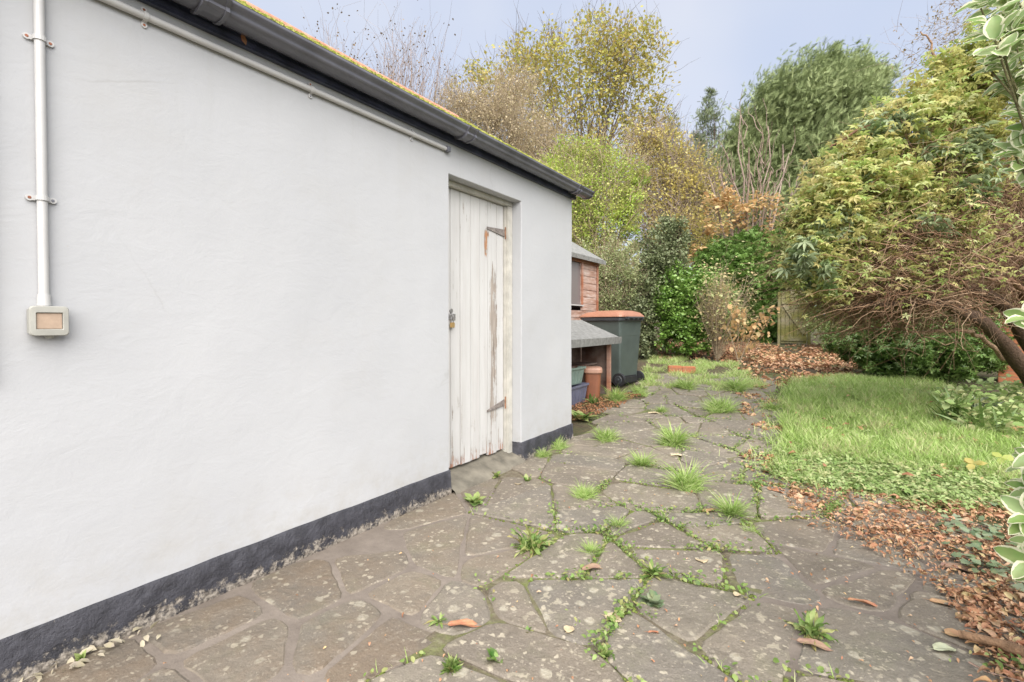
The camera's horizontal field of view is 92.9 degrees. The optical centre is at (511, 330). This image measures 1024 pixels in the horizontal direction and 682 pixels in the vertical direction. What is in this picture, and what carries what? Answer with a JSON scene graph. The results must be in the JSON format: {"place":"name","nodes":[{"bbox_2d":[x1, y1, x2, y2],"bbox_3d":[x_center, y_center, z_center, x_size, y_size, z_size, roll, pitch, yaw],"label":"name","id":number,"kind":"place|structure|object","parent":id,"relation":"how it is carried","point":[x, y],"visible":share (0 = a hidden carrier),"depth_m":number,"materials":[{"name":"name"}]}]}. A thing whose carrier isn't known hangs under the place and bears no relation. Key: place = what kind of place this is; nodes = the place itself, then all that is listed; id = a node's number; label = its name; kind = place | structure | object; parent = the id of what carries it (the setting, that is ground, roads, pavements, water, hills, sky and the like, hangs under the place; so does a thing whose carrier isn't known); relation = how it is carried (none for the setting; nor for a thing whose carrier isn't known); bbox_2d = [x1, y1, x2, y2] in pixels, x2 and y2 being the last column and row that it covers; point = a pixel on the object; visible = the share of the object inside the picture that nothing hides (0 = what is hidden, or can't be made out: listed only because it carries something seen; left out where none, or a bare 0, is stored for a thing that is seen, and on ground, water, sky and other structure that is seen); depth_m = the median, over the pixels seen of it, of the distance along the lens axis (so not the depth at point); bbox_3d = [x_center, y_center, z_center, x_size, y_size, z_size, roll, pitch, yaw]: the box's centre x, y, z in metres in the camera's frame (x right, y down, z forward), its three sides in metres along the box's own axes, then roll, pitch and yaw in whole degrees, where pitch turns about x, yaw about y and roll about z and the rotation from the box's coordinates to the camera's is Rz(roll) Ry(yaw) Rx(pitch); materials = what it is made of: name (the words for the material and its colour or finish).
{"place":"outdoors","nodes":[
{"label":"outdoors","id":0,"kind":"place"},
{"bbox_2d":[27,373,1023,681],"bbox_3d":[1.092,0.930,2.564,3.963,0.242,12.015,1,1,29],"label":"patio","id":1,"kind":"structure","parent":0,"point":[255,653],"depth_m":1.89,"materials":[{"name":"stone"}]},
{"bbox_2d":[74,649,86,660],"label":"green sprig","id":2,"kind":"object","parent":1,"relation":"on","point":[78,657],"visible":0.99,"depth_m":1.52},
{"bbox_2d":[19,620,160,681],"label":"dry leaves by plinth","id":3,"kind":"object","parent":1,"relation":"on","point":[80,663],"visible":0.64,"depth_m":1.55,"materials":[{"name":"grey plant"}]},
{"bbox_2d":[423,613,445,627],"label":"dandelion plant","id":4,"kind":"object","parent":1,"relation":"on","point":[435,620],"visible":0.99,"depth_m":1.71,"materials":[{"name":"green plant"}]},
{"bbox_2d":[439,653,463,675],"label":"feathery weed","id":5,"kind":"object","parent":1,"relation":"on","point":[451,664],"visible":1,"depth_m":1.47,"materials":[{"name":"green plant"}]},
{"bbox_2d":[447,619,479,626],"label":"fallen leaf","id":6,"kind":"object","parent":1,"relation":"on","point":[468,622],"visible":0.98,"depth_m":1.70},
{"bbox_2d":[465,492,485,506],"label":"creeping weed","id":7,"kind":"object","parent":1,"relation":"on","point":[475,499],"visible":1,"depth_m":2.88,"materials":[{"name":"green plant"}]},
{"bbox_2d":[486,647,502,662],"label":"creeping weed","id":8,"kind":"object","parent":1,"relation":"on","point":[493,653],"visible":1,"depth_m":1.52,"materials":[{"name":"green plant"}]},
{"bbox_2d":[507,524,556,557],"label":"dandelion plant","id":9,"kind":"object","parent":1,"relation":"on","point":[530,543],"visible":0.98,"depth_m":2.26,"materials":[{"name":"green plant"}]},
{"bbox_2d":[564,625,574,632],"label":"fallen leaf","id":10,"kind":"object","parent":1,"relation":"on","point":[567,628],"visible":1,"depth_m":1.67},
{"bbox_2d":[148,387,1002,681],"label":"scattered leaf bits","id":11,"kind":"object","parent":1,"relation":"on","point":[714,605],"visible":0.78,"depth_m":1.80,"materials":[{"name":"plant"}]},
{"bbox_2d":[582,563,601,569],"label":"fallen leaf","id":12,"kind":"object","parent":1,"relation":"on","point":[592,565],"visible":0.98,"depth_m":2.08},
{"bbox_2d":[598,644,614,662],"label":"creeping weed","id":13,"kind":"object","parent":1,"relation":"on","point":[605,651],"visible":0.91,"depth_m":1.54,"materials":[{"name":"green plant"}]},
{"bbox_2d":[602,612,621,621],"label":"fallen leaf","id":14,"kind":"object","parent":1,"relation":"on","point":[618,619],"visible":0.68,"depth_m":1.73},
{"bbox_2d":[376,386,854,681],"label":"joint grass","id":15,"kind":"structure","parent":1,"relation":"on","point":[682,531],"depth_m":2.32,"materials":[{"name":"plant"}]},
{"bbox_2d":[639,589,664,608],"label":"rosette weed","id":16,"kind":"object","parent":1,"relation":"on","point":[652,598],"visible":0.99,"depth_m":1.83,"materials":[{"name":"green plant"}]},
{"bbox_2d":[639,558,670,580],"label":"dandelion plant","id":17,"kind":"object","parent":1,"relation":"on","point":[651,567],"visible":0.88,"depth_m":2.03,"materials":[{"name":"green plant"}]},
{"bbox_2d":[366,392,1010,681],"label":"joint moss","id":18,"kind":"object","parent":1,"relation":"on","point":[715,628],"visible":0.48,"depth_m":2.10,"materials":[{"name":"plant"}]},
{"bbox_2d":[363,381,1019,681],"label":"weeds","id":19,"kind":"object","parent":1,"relation":"on","point":[735,676],"visible":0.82,"depth_m":2.25,"materials":[{"name":"green plant"}]},
{"bbox_2d":[473,411,1023,681],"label":"joint weed clumps","id":20,"kind":"object","parent":1,"relation":"on","point":[620,613],"visible":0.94,"depth_m":2.23,"materials":[{"name":"green plant"}]},
{"bbox_2d":[735,391,825,518],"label":"path leaf litter","id":21,"kind":"object","parent":1,"relation":"on","point":[760,423],"visible":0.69,"depth_m":3.56,"materials":[{"name":"plant"}]},
{"bbox_2d":[782,606,838,651],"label":"dandelion plant","id":22,"kind":"object","parent":1,"relation":"on","point":[809,628],"visible":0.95,"depth_m":1.64,"materials":[{"name":"green plant"}]},
{"bbox_2d":[791,638,832,650],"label":"fallen leaf","id":23,"kind":"object","parent":1,"relation":"on","point":[821,645],"visible":1,"depth_m":1.59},
{"bbox_2d":[838,596,876,607],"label":"fallen leaf","id":24,"kind":"object","parent":1,"relation":"on","point":[866,602],"visible":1,"depth_m":1.83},
{"bbox_2d":[921,597,950,606],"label":"fallen leaf","id":25,"kind":"object","parent":1,"relation":"on","point":[935,600],"visible":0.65,"depth_m":1.84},
{"bbox_2d":[930,642,955,650],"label":"fallen leaf","id":26,"kind":"object","parent":1,"relation":"on","point":[939,646],"visible":1,"depth_m":1.57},
{"bbox_2d":[943,628,958,636],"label":"fallen leaf","id":27,"kind":"object","parent":1,"relation":"on","point":[951,632],"visible":0.64,"depth_m":1.65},
{"bbox_2d":[952,0,1023,581],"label":"variegated shrub","id":28,"kind":"object","parent":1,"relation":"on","point":[1007,20],"visible":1,"depth_m":1.11,"materials":[{"name":"green plant"}]},
{"bbox_2d":[968,641,1023,681],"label":"bark strip litter","id":29,"kind":"object","parent":1,"relation":"on","point":[1002,662],"visible":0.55,"depth_m":1.45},
{"bbox_2d":[246,0,1022,314],"label":"sky","id":30,"kind":"structure","parent":0,"point":[732,39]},
{"bbox_2d":[451,327,1023,612],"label":"ground","id":31,"kind":"structure","parent":0,"point":[580,427],"depth_m":7.40,"materials":[{"name":"soil"}]},
{"bbox_2d":[0,0,594,681],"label":"outbuilding","id":32,"kind":"structure","parent":31,"relation":"on","point":[262,358],"depth_m":1.93,"materials":[{"name":"white paint"}]},
{"bbox_2d":[22,0,56,305],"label":"conduit","id":33,"kind":"object","parent":32,"relation":"attached to","point":[41,198],"visible":1,"depth_m":1.45,"materials":[{"name":"plastic"}]},
{"bbox_2d":[26,306,68,337],"bbox_3d":[-1.396,-0.025,1.463,0.046,0.096,0.089,1,1,34],"label":"outdoor switch","id":34,"kind":"object","parent":32,"relation":"attached to","point":[48,321],"visible":1,"depth_m":1.45,"materials":[{"name":"grey plastic"}]},
{"bbox_2d":[241,35,246,44],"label":"fallen leaf","id":35,"kind":"object","parent":32,"relation":"attached to","point":[243,38],"visible":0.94,"depth_m":1.92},
{"bbox_2d":[99,0,450,152],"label":"conduit","id":36,"kind":"object","parent":32,"relation":"attached to","point":[143,15],"visible":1,"depth_m":1.97,"materials":[{"name":"plastic"}]},
{"bbox_2d":[448,188,505,467],"bbox_3d":[-0.261,-0.012,3.399,0.076,1.840,0.732,1,1,34],"label":"door","id":37,"kind":"structure","parent":32,"relation":"in","point":[475,224],"depth_m":3.39,"materials":[{"name":"white paint"}]},
{"bbox_2d":[450,317,454,327],"bbox_3d":[-0.388,-0.055,3.162,0.014,0.070,0.038,1,1,34],"label":"padlock","id":38,"kind":"object","parent":37,"relation":"hanging from","point":[452,324],"visible":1,"depth_m":3.15,"materials":[{"name":"gold metal"}]},
{"bbox_2d":[300,0,467,112],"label":"bare twiggy tree","id":39,"kind":"object","parent":31,"relation":"on","point":[410,86],"visible":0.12,"depth_m":15.11,"materials":[{"name":"brown plant"}]},
{"bbox_2d":[425,50,590,175],"bbox_3d":[0.088,-4.163,14.971,5.611,9.319,4.058,0,1,-1],"label":"tan shrub","id":40,"kind":"object","parent":31,"relation":"on","point":[509,113],"visible":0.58,"depth_m":14.25,"materials":[{"name":"brown plant"}]},
{"bbox_2d":[25,489,1011,681],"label":"patio mortar","id":41,"kind":"object","parent":31,"relation":"on","point":[378,539],"visible":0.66,"depth_m":1.85,"materials":[{"name":"concrete"}]},
{"bbox_2d":[937,562,975,573],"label":"fallen leaf","id":42,"kind":"object","parent":41,"relation":"on","point":[949,565],"visible":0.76,"depth_m":2.10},
{"bbox_2d":[534,447,554,458],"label":"grass tuft","id":43,"kind":"object","parent":31,"relation":"on","point":[543,454],"visible":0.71,"depth_m":3.83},
{"bbox_2d":[550,435,573,449],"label":"grass tuft","id":44,"kind":"object","parent":31,"relation":"on","point":[558,445],"visible":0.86,"depth_m":4.07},
{"bbox_2d":[450,0,700,227],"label":"autumn tree","id":45,"kind":"object","parent":31,"relation":"on","point":[609,51],"visible":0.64,"depth_m":21.31,"materials":[{"name":"yellow plant"}]},
{"bbox_2d":[571,382,588,406],"bbox_3d":[0.670,0.784,6.016,0.388,0.249,0.548,1,1,31],"label":"storage crate","id":46,"kind":"object","parent":31,"relation":"on","point":[578,392],"visible":0.41,"depth_m":5.93,"materials":[{"name":"plastic"}]},
{"bbox_2d":[571,366,585,384],"bbox_3d":[0.638,0.552,6.009,0.358,0.209,0.508,1,1,36],"label":"storage crate","id":47,"kind":"object","parent":46,"relation":"on","point":[577,374],"visible":0.38,"depth_m":5.97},
{"bbox_2d":[566,479,601,501],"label":"grass tuft","id":48,"kind":"object","parent":31,"relation":"on","point":[584,493],"visible":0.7,"depth_m":2.91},
{"bbox_2d":[571,410,597,420],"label":"leafy weed","id":49,"kind":"object","parent":31,"relation":"on","point":[577,414],"visible":0.96,"depth_m":5.12,"materials":[{"name":"green plant"}]},
{"bbox_2d":[571,242,605,319],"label":"garden shed","id":50,"kind":"structure","parent":31,"relation":"on","point":[585,265],"depth_m":8.22,"materials":[{"name":"brown wood"}]},
{"bbox_2d":[571,258,583,305],"bbox_3d":[0.971,-0.783,7.821,0.061,0.757,0.755,1,1,34],"label":"window","id":51,"kind":"structure","parent":50,"relation":"in","point":[575,266],"depth_m":7.99,"materials":[{"name":"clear glass"}]},
{"bbox_2d":[582,394,599,405],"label":"leafy weed","id":52,"kind":"object","parent":31,"relation":"on","point":[592,400],"visible":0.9,"depth_m":5.89,"materials":[{"name":"green plant"}]},
{"bbox_2d":[584,366,601,400],"bbox_3d":[1.039,0.673,6.284,0.254,0.430,0.280,0,1,9],"label":"brown food bin","id":53,"kind":"object","parent":31,"relation":"on","point":[592,376],"visible":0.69,"depth_m":6.17,"materials":[{"name":"plastic"}]},
{"bbox_2d":[576,533,609,562],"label":"grass tuft","id":54,"kind":"object","parent":31,"relation":"on","point":[590,547],"visible":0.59,"depth_m":2.24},
{"bbox_2d":[571,320,621,394],"bbox_3d":[0.684,0.415,5.940,0.600,1.100,2.000,1,1,34],"label":"open shelter","id":55,"kind":"object","parent":31,"relation":"on","point":[590,344],"visible":0.38,"depth_m":6.58,"materials":[{"name":"grey fabric"}]},
{"bbox_2d":[528,109,677,308],"bbox_3d":[1.944,-2.629,12.443,3.904,6.396,3.528,1,1,34],"label":"lime green tree","id":56,"kind":"object","parent":31,"relation":"on","point":[611,215],"visible":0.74,"depth_m":12.13,"materials":[{"name":"green plant"}]},
{"bbox_2d":[582,425,624,443],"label":"grass tuft","id":57,"kind":"object","parent":31,"relation":"on","point":[602,436],"visible":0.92,"depth_m":4.33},
{"bbox_2d":[571,391,640,420],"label":"mulch by the shelter","id":58,"kind":"object","parent":31,"relation":"on","point":[594,406],"visible":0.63,"depth_m":5.80,"materials":[{"name":"plant"}]},
{"bbox_2d":[580,310,644,386],"bbox_3d":[1.543,0.250,7.519,0.691,1.126,0.856,-1,1,-44],"label":"wheelie bin","id":59,"kind":"object","parent":31,"relation":"on","point":[625,325],"visible":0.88,"depth_m":7.22,"materials":[{"name":"green plastic"}]},
{"bbox_2d":[574,220,655,340],"bbox_3d":[2.131,-0.975,10.934,2.285,3.228,1.751,0,1,3],"label":"pale sage bush","id":60,"kind":"object","parent":31,"relation":"on","point":[611,297],"visible":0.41,"depth_m":10.68,"materials":[{"name":"green plant"}]},
{"bbox_2d":[598,385,634,403],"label":"grass tuft","id":61,"kind":"object","parent":31,"relation":"on","point":[615,395],"visible":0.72,"depth_m":6.07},
{"bbox_2d":[605,512,633,532],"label":"grass tuft","id":62,"kind":"object","parent":31,"relation":"on","point":[618,522],"visible":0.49,"depth_m":2.50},
{"bbox_2d":[625,381,653,396],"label":"grass tuft","id":63,"kind":"object","parent":31,"relation":"on","point":[641,392],"visible":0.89,"depth_m":6.47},
{"bbox_2d":[623,449,660,470],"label":"grass tuft","id":64,"kind":"object","parent":31,"relation":"on","point":[641,461],"visible":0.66,"depth_m":3.55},
{"bbox_2d":[619,196,701,358],"bbox_3d":[3.119,-0.994,11.128,2.164,4.278,2.809,1,1,34],"label":"dark holly bush","id":65,"kind":"object","parent":31,"relation":"on","point":[661,256],"visible":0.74,"depth_m":10.86,"materials":[{"name":"green plant"}]},
{"bbox_2d":[653,405,671,412],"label":"grass tuft","id":66,"kind":"object","parent":31,"relation":"on","point":[662,408],"visible":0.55,"depth_m":5.39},
{"bbox_2d":[663,107,686,211],"bbox_3d":[11.561,-8.204,35.141,2.706,15.858,2.539,0,1,-25],"label":"conifer","id":67,"kind":"object","parent":31,"relation":"on","point":[675,132],"visible":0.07,"depth_m":34.96,"materials":[{"name":"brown plant"}]},
{"bbox_2d":[649,417,705,448],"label":"grass tuft","id":68,"kind":"object","parent":31,"relation":"on","point":[674,439],"visible":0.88,"depth_m":4.15,"materials":[{"name":"plant"}]},
{"bbox_2d":[604,102,751,280],"bbox_3d":[5.887,-4.417,18.303,6.105,9.130,6.163,1,1,34],"label":"golden tree","id":69,"kind":"object","parent":31,"relation":"on","point":[689,183],"visible":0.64,"depth_m":18.12,"materials":[{"name":"yellow plant"}]},
{"bbox_2d":[668,365,695,373],"bbox_3d":[2.918,0.675,8.375,0.449,0.145,0.100,0,1,6],"label":"brick edging","id":70,"kind":"object","parent":31,"relation":"on","point":[682,368],"visible":0.58,"depth_m":8.33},
{"bbox_2d":[666,377,702,389],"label":"grass tuft","id":71,"kind":"object","parent":31,"relation":"on","point":[686,385],"visible":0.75,"depth_m":6.75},
{"bbox_2d":[651,454,721,493],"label":"grass tuft","id":72,"kind":"object","parent":31,"relation":"on","point":[685,482],"visible":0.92,"depth_m":3.07,"materials":[{"name":"plant"}]},
{"bbox_2d":[668,131,712,272],"bbox_3d":[11.974,-6.653,31.739,3.694,12.883,3.726,0,1,9],"label":"conifer","id":73,"kind":"object","parent":31,"relation":"on","point":[700,139],"visible":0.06,"depth_m":31.41,"materials":[{"name":"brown plant"}]},
{"bbox_2d":[648,258,739,355],"bbox_3d":[4.096,-0.492,10.779,2.242,2.213,1.593,0,1,-10],"label":"laurel bush","id":74,"kind":"object","parent":31,"relation":"on","point":[675,321],"visible":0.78,"depth_m":10.48,"materials":[{"name":"green plant"}]},
{"bbox_2d":[638,354,769,391],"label":"rough grass","id":75,"kind":"structure","parent":31,"relation":"on","point":[701,365],"depth_m":7.98,"materials":[{"name":"plant"}]},
{"bbox_2d":[687,86,727,229],"bbox_3d":[13.521,-8.661,34.027,3.996,16.816,4.451,0,1,-3],"label":"conifer","id":76,"kind":"object","parent":31,"relation":"on","point":[709,110],"visible":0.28,"depth_m":33.73,"materials":[{"name":"green plant"}]},
{"bbox_2d":[656,336,760,356],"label":"dead stalks","id":77,"kind":"object","parent":31,"relation":"on","point":[720,345],"visible":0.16,"depth_m":11.90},
{"bbox_2d":[695,392,748,413],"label":"grass tuft","id":78,"kind":"object","parent":31,"relation":"on","point":[723,406],"visible":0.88,"depth_m":5.32,"materials":[{"name":"plant"}]},
{"bbox_2d":[685,241,771,360],"bbox_3d":[4.428,-0.627,10.143,1.725,2.550,1.535,0,1,3],"label":"wiry shrub","id":79,"kind":"object","parent":31,"relation":"on","point":[715,333],"visible":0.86,"depth_m":10.00,"materials":[{"name":"brown plant"}]},
{"bbox_2d":[700,488,761,522],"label":"grass tuft","id":80,"kind":"object","parent":31,"relation":"on","point":[730,509],"visible":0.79,"depth_m":2.65,"materials":[{"name":"plant"}]},
{"bbox_2d":[718,373,756,391],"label":"grass tuft","id":81,"kind":"object","parent":31,"relation":"on","point":[732,385],"visible":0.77,"depth_m":6.54,"materials":[{"name":"plant"}]},
{"bbox_2d":[687,89,803,262],"bbox_3d":[7.621,-3.835,15.824,4.076,8.219,1.969,0,1,-18],"label":"bare stemmed shrub","id":82,"kind":"object","parent":31,"relation":"on","point":[727,196],"visible":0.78,"depth_m":15.68,"materials":[{"name":"brown plant"}]},
{"bbox_2d":[718,304,779,362],"bbox_3d":[4.649,0.066,9.527,1.034,1.204,0.653,1,1,34],"label":"orange leaved sapling","id":83,"kind":"object","parent":31,"relation":"on","point":[751,346],"visible":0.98,"depth_m":9.52,"materials":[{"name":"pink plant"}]},
{"bbox_2d":[739,522,758,534],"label":"grass tuft","id":84,"kind":"object","parent":31,"relation":"on","point":[751,527],"visible":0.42,"depth_m":2.45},
{"bbox_2d":[688,224,813,342],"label":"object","id":85,"kind":"object","parent":31,"relation":"on","point":[745,254],"visible":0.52,"depth_m":14.04,"materials":[{"name":"green plant"}]},
{"bbox_2d":[646,341,863,388],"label":"border leaf litter","id":86,"kind":"object","parent":31,"relation":"on","point":[773,359],"visible":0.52,"depth_m":9.55,"materials":[{"name":"plant"}]},
{"bbox_2d":[755,400,784,410],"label":"grass tuft","id":87,"kind":"object","parent":31,"relation":"on","point":[773,406],"visible":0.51,"depth_m":5.31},
{"bbox_2d":[588,229,991,326],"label":"wood","id":88,"kind":"object","parent":31,"relation":"on","point":[635,243],"depth_m":32.28,"materials":[{"name":"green plant"}]},
{"bbox_2d":[777,289,810,344],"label":"garden gate","id":89,"kind":"structure","parent":31,"relation":"on","point":[786,329],"depth_m":13.10,"materials":[{"name":"brown wood"}]},
{"bbox_2d":[693,35,912,242],"bbox_3d":[13.807,-7.143,23.274,9.532,14.151,8.374,1,1,34],"label":"willow tree","id":90,"kind":"object","parent":31,"relation":"on","point":[818,99],"visible":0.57,"depth_m":22.08,"materials":[{"name":"green plant"}]},
{"bbox_2d":[719,369,1023,516],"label":"lawn grass","id":91,"kind":"structure","parent":31,"relation":"on","point":[813,438],"depth_m":4.31,"materials":[{"name":"plant"}]},
{"bbox_2d":[723,374,1021,514],"bbox_3d":[4.070,0.846,4.930,2.865,0.299,5.860,1,1,34],"label":"clover cover","id":92,"kind":"object","parent":31,"relation":"on","point":[949,483],"visible":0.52,"depth_m":3.19,"materials":[{"name":"green plant"}]},
{"bbox_2d":[723,0,1023,398],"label":"arching shrub","id":93,"kind":"object","parent":31,"relation":"on","point":[892,213],"visible":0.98,"depth_m":4.22,"materials":[{"name":"green plant"}]},
{"bbox_2d":[796,298,977,352],"bbox_3d":[9.107,-0.876,11.652,4.163,2.861,3.014,0,1,10],"label":"light green bush","id":94,"kind":"object","parent":31,"relation":"on","point":[824,327],"visible":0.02,"depth_m":11.77,"materials":[{"name":"green plant"}]},
{"bbox_2d":[787,375,1013,491],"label":"leaves on lawn","id":95,"kind":"object","parent":31,"relation":"on","point":[905,473],"visible":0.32,"depth_m":3.91,"materials":[{"name":"brown plant"}]},
{"bbox_2d":[785,481,1023,681],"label":"leaf litter","id":96,"kind":"object","parent":31,"relation":"on","point":[981,621],"visible":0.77,"depth_m":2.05,"materials":[{"name":"plant"}]},
{"bbox_2d":[958,630,1023,657],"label":"fallen branch","id":97,"kind":"object","parent":96,"relation":"on","point":[1014,649],"visible":0.95,"depth_m":1.55,"materials":[{"name":"wood"}]},
{"bbox_2d":[820,304,1018,383],"bbox_3d":[6.161,0.151,7.270,2.499,1.254,1.798,0,1,11],"label":"evergreen bush","id":98,"kind":"object","parent":31,"relation":"on","point":[985,359],"visible":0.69,"depth_m":6.86,"materials":[{"name":"green plant"}]},
{"bbox_2d":[920,386,1017,424],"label":"strap leaved plant","id":99,"kind":"object","parent":31,"relation":"on","point":[956,410],"visible":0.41,"depth_m":4.59,"materials":[{"name":"green plant"}]},
{"bbox_2d":[964,458,987,472],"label":"yellow leaved seedling","id":100,"kind":"object","parent":31,"relation":"on","point":[970,462],"visible":0.84,"depth_m":3.25,"materials":[{"name":"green plant"}]},
{"bbox_2d":[930,497,1023,632],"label":"ivy ground cover","id":101,"kind":"object","parent":31,"relation":"on","point":[977,544],"visible":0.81,"depth_m":2.27,"materials":[{"name":"green plant"}]},
{"bbox_2d":[933,374,1023,438],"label":"shrub foot weeds","id":102,"kind":"object","parent":31,"relation":"on","point":[1016,394],"visible":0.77,"depth_m":4.77,"materials":[{"name":"green plant"}]},
{"bbox_2d":[933,393,1023,435],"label":"strap leaved plant","id":103,"kind":"object","parent":31,"relation":"on","point":[981,422],"visible":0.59,"depth_m":4.22,"materials":[{"name":"green plant"}]},
{"bbox_2d":[970,395,1020,414],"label":"broad leaved plant","id":104,"kind":"object","parent":31,"relation":"on","point":[982,403],"visible":0.11,"depth_m":4.87,"materials":[{"name":"green plant"}]},
{"bbox_2d":[992,452,1013,467],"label":"yellow leaved seedling","id":105,"kind":"object","parent":31,"relation":"on","point":[1003,457],"visible":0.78,"depth_m":3.33,"materials":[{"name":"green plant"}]},
{"bbox_2d":[998,319,1023,382],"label":"brick wall","id":106,"kind":"structure","parent":31,"relation":"on","point":[1010,371],"depth_m":6.74,"materials":[{"name":"brick"}]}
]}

